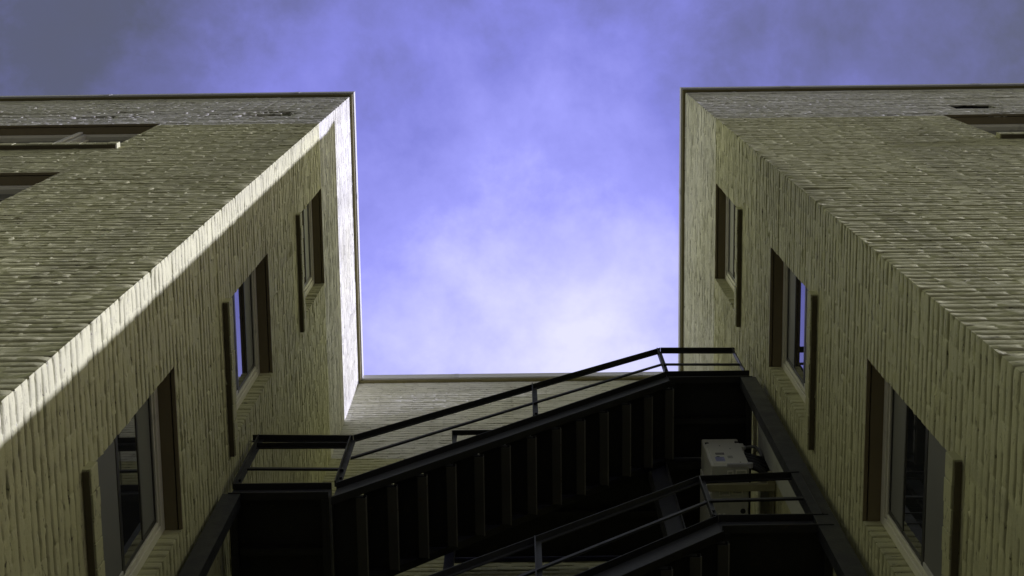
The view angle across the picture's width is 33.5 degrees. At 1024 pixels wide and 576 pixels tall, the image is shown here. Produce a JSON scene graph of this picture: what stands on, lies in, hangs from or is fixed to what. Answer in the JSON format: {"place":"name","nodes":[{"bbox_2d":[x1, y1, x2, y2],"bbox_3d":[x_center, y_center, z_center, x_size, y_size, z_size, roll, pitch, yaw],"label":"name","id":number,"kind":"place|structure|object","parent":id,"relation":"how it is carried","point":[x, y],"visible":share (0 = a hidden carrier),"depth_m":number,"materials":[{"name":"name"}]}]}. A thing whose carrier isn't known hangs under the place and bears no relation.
{"place":"outdoors","nodes":[
{"label":"outdoors","id":0,"kind":"place"},
{"bbox_2d":[0,0,1023,374],"label":"sky","id":1,"kind":"structure","parent":0,"point":[518,160],"materials":[{"name":"blue"}]},
{"label":"ground","id":2,"kind":"structure","parent":0,"visible":0},
{"bbox_2d":[0,83,1023,575],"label":"brick building","id":3,"kind":"structure","parent":2,"relation":"on","point":[180,301],"depth_m":9.26,"materials":[{"name":"brick"}]},
{"bbox_2d":[0,172,60,201],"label":"window","id":4,"kind":"structure","parent":3,"relation":"in","point":[10,185],"depth_m":10.89,"materials":[{"name":"beige paint"}]},
{"bbox_2d":[0,124,158,149],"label":"window","id":5,"kind":"structure","parent":3,"relation":"in","point":[12,137],"depth_m":13.89,"materials":[{"name":"beige paint"}]},
{"bbox_2d":[82,366,182,575],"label":"window","id":6,"kind":"structure","parent":3,"relation":"in","point":[132,491],"depth_m":7.53,"materials":[{"name":"beige paint"}]},
{"bbox_2d":[222,253,272,456],"bbox_3d":[-1.622,0.338,10.160,0.190,1.754,0.877,-1,-79,0],"label":"window","id":7,"kind":"structure","parent":3,"relation":"in","point":[246,319],"depth_m":10.59,"materials":[{"name":"beige paint"}]},
{"bbox_2d":[296,189,324,331],"bbox_3d":[-1.615,-0.262,13.187,0.190,1.678,0.877,-1,-79,0],"label":"window","id":8,"kind":"structure","parent":3,"relation":"in","point":[309,223],"depth_m":13.83,"materials":[{"name":"beige paint"}]},
{"bbox_2d":[178,347,867,575],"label":"fire escape","id":9,"kind":"object","parent":3,"relation":"attached to","point":[614,479],"visible":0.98,"depth_m":9.78,"materials":[{"name":"black paint"}]},
{"bbox_2d":[715,184,741,326],"bbox_3d":[1.727,-0.302,13.172,0.190,1.678,0.877,-1,-79,0],"label":"window","id":10,"kind":"structure","parent":3,"relation":"in","point":[728,217],"depth_m":13.80,"materials":[{"name":"beige paint"}]},
{"bbox_2d":[707,471,774,513],"bbox_3d":[1.457,1.474,10.871,0.432,0.088,0.750,-1,-79,0],"label":"wall bracket","id":11,"kind":"object","parent":3,"relation":"attached to","point":[730,487],"depth_m":10.79,"materials":[{"name":"metal"}]},
{"bbox_2d":[700,439,768,521],"bbox_3d":[1.473,1.445,11.170,0.421,0.611,0.790,-1,-79,0],"label":"air conditioner","id":12,"kind":"object","parent":11,"relation":"on","point":[723,456],"visible":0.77,"depth_m":10.92,"materials":[{"name":"beige metal"}]},
{"bbox_2d":[753,415,757,454],"bbox_3d":[1.643,0.930,11.391,0.051,0.045,0.430,-1,-79,0],"label":"conduit pipe","id":13,"kind":"object","parent":3,"relation":"attached to","point":[755,451],"visible":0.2,"depth_m":11.40,"materials":[{"name":"metal"}]},
{"bbox_2d":[758,423,804,513],"bbox_3d":[1.659,1.141,10.503,0.015,1.870,0.210,-1,-79,0],"label":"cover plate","id":14,"kind":"object","parent":3,"relation":"attached to","point":[784,486],"visible":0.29,"depth_m":10.57,"materials":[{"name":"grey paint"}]},
{"bbox_2d":[769,248,817,449],"bbox_3d":[1.719,0.297,10.144,0.190,1.754,0.877,-1,-79,0],"label":"window","id":15,"kind":"structure","parent":3,"relation":"in","point":[793,317],"depth_m":10.57,"materials":[{"name":"beige paint"}]},
{"bbox_2d":[862,358,961,575],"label":"window","id":16,"kind":"structure","parent":3,"relation":"in","point":[912,484],"depth_m":7.49,"materials":[{"name":"beige paint"}]},
{"bbox_2d":[944,114,1023,138],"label":"window","id":17,"kind":"structure","parent":3,"relation":"in","point":[1011,126],"depth_m":13.84,"materials":[{"name":"beige paint"}]}
]}

